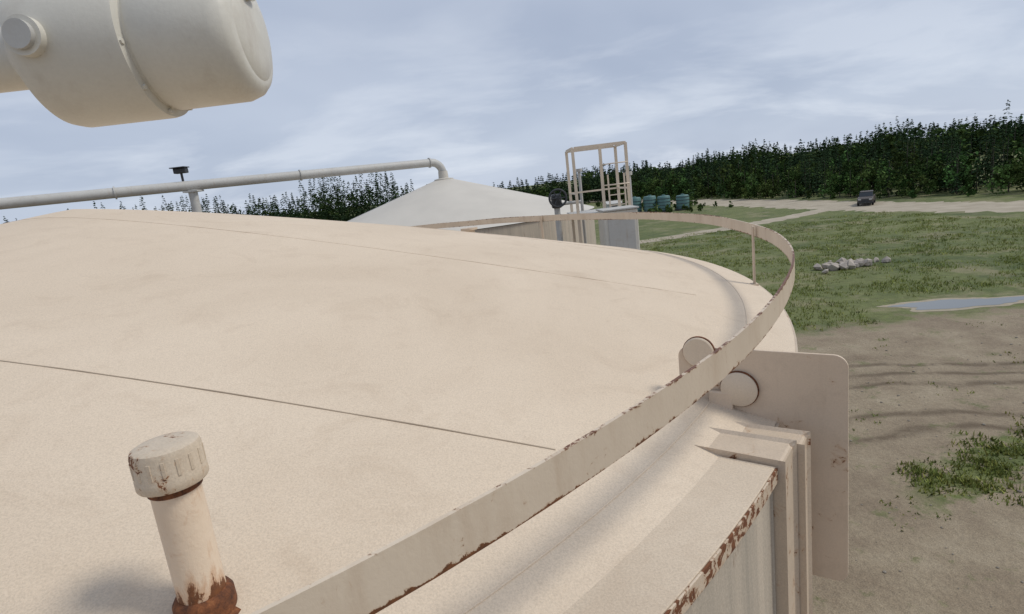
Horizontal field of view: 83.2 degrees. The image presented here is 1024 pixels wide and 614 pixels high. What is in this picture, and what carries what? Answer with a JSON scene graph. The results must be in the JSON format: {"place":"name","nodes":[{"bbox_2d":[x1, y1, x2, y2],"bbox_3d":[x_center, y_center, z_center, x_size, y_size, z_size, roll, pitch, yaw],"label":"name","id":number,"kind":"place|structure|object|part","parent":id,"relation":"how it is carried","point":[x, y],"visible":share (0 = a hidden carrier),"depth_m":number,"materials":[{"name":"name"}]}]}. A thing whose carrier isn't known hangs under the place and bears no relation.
{"place":"outdoors","nodes":[
{"label":"outdoors","id":0,"kind":"place"},
{"bbox_2d":[0,0,272,127],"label":"vent pipe","id":1,"kind":"object","parent":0,"point":[92,63],"visible":1,"depth_m":0.75,"materials":[{"name":"beige metal"}]},
{"bbox_2d":[0,0,1023,223],"label":"sky","id":2,"kind":"structure","parent":0,"point":[496,91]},
{"bbox_2d":[565,141,630,242],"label":"access platform","id":3,"kind":"structure","parent":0,"point":[599,147],"depth_m":17.14,"materials":[{"name":"beige paint"}]},
{"bbox_2d":[606,200,621,207],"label":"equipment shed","id":4,"kind":"structure","parent":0,"point":[612,203],"depth_m":103.81,"materials":[{"name":"metal"}]},
{"bbox_2d":[306,127,1023,613],"bbox_3d":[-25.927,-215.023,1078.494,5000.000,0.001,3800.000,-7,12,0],"label":"ground","id":5,"kind":"structure","parent":0,"point":[978,535],"depth_m":17.93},
{"bbox_2d":[3,150,759,222],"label":"distant treeline","id":6,"kind":"object","parent":5,"relation":"on","point":[342,212],"visible":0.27,"depth_m":165.81,"materials":[{"name":"green plant"}]},
{"bbox_2d":[0,209,812,613],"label":"storage tank","id":7,"kind":"object","parent":5,"relation":"on","point":[336,395],"visible":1,"depth_m":2.24,"materials":[{"name":"metal"}]},
{"bbox_2d":[128,431,240,613],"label":"vent pipe","id":8,"kind":"object","parent":7,"relation":"on","point":[169,472],"visible":0.99,"depth_m":1.32,"materials":[{"name":"metal"}]},
{"bbox_2d":[461,227,477,231],"bbox_3d":[-0.700,-1.208,9.539,0.340,0.200,0.340,-7,12,0],"label":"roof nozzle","id":9,"kind":"object","parent":7,"relation":"on","point":[470,229],"visible":0.48,"depth_m":9.44,"materials":[{"name":"beige paint"}]},
{"bbox_2d":[251,212,794,613],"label":"guard rail","id":10,"kind":"object","parent":7,"relation":"on","point":[380,579],"visible":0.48,"depth_m":1.17,"materials":[{"name":"metal"}]},
{"bbox_2d":[678,336,848,580],"bbox_3d":[1.043,0.628,2.433,0.650,1.024,0.037,1,14,35],"label":"mounting plate","id":11,"kind":"object","parent":7,"relation":"attached to","point":[803,391],"visible":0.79,"depth_m":2.32,"materials":[{"name":"paint"}]},
{"bbox_2d":[347,170,595,244],"bbox_3d":[-2.536,-1.820,26.117,12.800,8.500,12.800,-7,12,0],"label":"distant storage tank","id":12,"kind":"object","parent":5,"relation":"on","point":[444,198],"visible":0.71,"depth_m":22.08,"materials":[{"name":"metal"}]},
{"bbox_2d":[0,158,445,211],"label":"overhead pipe","id":13,"kind":"object","parent":12,"relation":"attached to","point":[192,188],"visible":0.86,"depth_m":20.18,"materials":[{"name":"beige metal"}]},
{"bbox_2d":[169,166,188,180],"bbox_3d":[-11.477,-4.553,20.010,0.500,0.580,0.400,-7,12,0],"label":"flood lamp","id":14,"kind":"object","parent":13,"relation":"attached to","point":[180,170],"visible":0.99,"depth_m":19.91,"materials":[{"name":"metal"}]},
{"bbox_2d":[548,188,580,240],"bbox_3d":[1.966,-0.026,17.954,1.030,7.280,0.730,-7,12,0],"label":"valve wheel","id":15,"kind":"object","parent":5,"relation":"on","point":[556,202],"visible":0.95,"depth_m":17.37,"materials":[{"name":"metal"}]},
{"bbox_2d":[576,168,586,243],"bbox_3d":[2.650,-0.747,19.727,0.200,7.800,0.200,-7,12,0],"label":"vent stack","id":16,"kind":"object","parent":5,"relation":"on","point":[579,171],"visible":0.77,"depth_m":19.10,"materials":[{"name":"beige metal"}]},
{"bbox_2d":[596,205,639,248],"bbox_3d":[3.367,0.354,17.112,1.020,6.555,1.100,-7,12,0],"label":"equipment cabinet","id":17,"kind":"object","parent":5,"relation":"on","point":[621,233],"visible":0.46,"depth_m":16.09,"materials":[{"name":"beige metal"}]},
{"bbox_3d":[3.130,-1.606,16.181,0.750,1.900,0.020,-7,12,0],"label":"door","id":18,"kind":"part","parent":17,"relation":"part of","materials":[{"name":"grey metal"}]},
{"bbox_2d":[625,171,632,204],"bbox_3d":[4.239,-0.760,19.559,0.220,7.520,0.220,-7,12,0],"label":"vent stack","id":19,"kind":"object","parent":5,"relation":"on","point":[630,173],"visible":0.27,"depth_m":18.84,"materials":[{"name":"beige metal"}]},
{"bbox_2d":[632,196,641,211],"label":"chemical tank","id":20,"kind":"object","parent":5,"relation":"on","point":[636,201],"visible":0.53,"depth_m":101.98,"materials":[{"name":"plastic"}]},
{"bbox_2d":[643,195,656,211],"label":"chemical tank","id":21,"kind":"object","parent":5,"relation":"on","point":[649,201],"visible":0.82,"depth_m":101.14,"materials":[{"name":"plastic"}]},
{"bbox_2d":[657,195,670,211],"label":"chemical tank","id":22,"kind":"object","parent":5,"relation":"on","point":[663,201],"visible":0.77,"depth_m":100.20,"materials":[{"name":"plastic"}]},
{"bbox_2d":[595,195,733,212],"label":"shrubs","id":23,"kind":"object","parent":5,"relation":"on","point":[670,209],"visible":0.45,"depth_m":98.38,"materials":[{"name":"plant"}]},
{"bbox_2d":[675,194,689,210],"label":"chemical tank","id":24,"kind":"object","parent":5,"relation":"on","point":[681,199],"visible":0.92,"depth_m":99.27,"materials":[{"name":"plastic"}]},
{"bbox_2d":[568,100,1023,200],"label":"forest","id":25,"kind":"object","parent":5,"relation":"on","point":[809,175],"visible":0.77,"depth_m":89.45,"materials":[{"name":"green plant"}]},
{"bbox_2d":[577,113,1023,186],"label":"woodland","id":26,"kind":"object","parent":5,"relation":"on","point":[962,131],"visible":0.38,"depth_m":193.49,"materials":[{"name":"green plant"}]},
{"bbox_2d":[640,211,1023,531],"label":"grass tufts","id":27,"kind":"object","parent":5,"relation":"on","point":[988,462],"visible":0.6,"depth_m":31.63,"materials":[{"name":"green plant"}]},
{"bbox_2d":[813,256,890,273],"bbox_3d":[21.267,-2.875,37.186,5.158,0.771,2.972,-10,12,-13],"label":"rock pile","id":28,"kind":"object","parent":5,"relation":"on","point":[844,263],"visible":0.99,"depth_m":36.19,"materials":[{"name":"grey stone"}]},
{"bbox_2d":[812,325,1023,612],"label":"loose stones","id":29,"kind":"object","parent":5,"relation":"on","point":[997,567],"visible":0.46,"depth_m":15.05,"materials":[{"name":"stone"}]},
{"bbox_2d":[877,295,1023,311],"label":"puddle margin","id":30,"kind":"object","parent":5,"relation":"on","point":[913,309],"visible":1,"depth_m":25.77,"materials":[{"name":"brown soil"}]},
{"bbox_2d":[888,296,1023,309],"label":"puddle water","id":31,"kind":"structure","parent":30,"relation":"on","point":[947,304],"depth_m":25.94,"materials":[{"name":"grey liquid"}]},
{"bbox_2d":[640,207,844,243],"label":"dirt path","id":32,"kind":"structure","parent":0,"point":[792,216],"depth_m":66.98,"materials":[{"name":"beige soil"}]},
{"bbox_2d":[589,199,1023,212],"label":"gravel road","id":33,"kind":"structure","parent":0,"point":[966,207],"depth_m":68.86,"materials":[{"name":"beige gravel"}]},
{"bbox_2d":[857,190,875,205],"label":"pickup truck","id":34,"kind":"object","parent":33,"relation":"on","point":[867,196],"visible":1,"depth_m":71.87,"materials":[{"name":"paint"}]}
]}

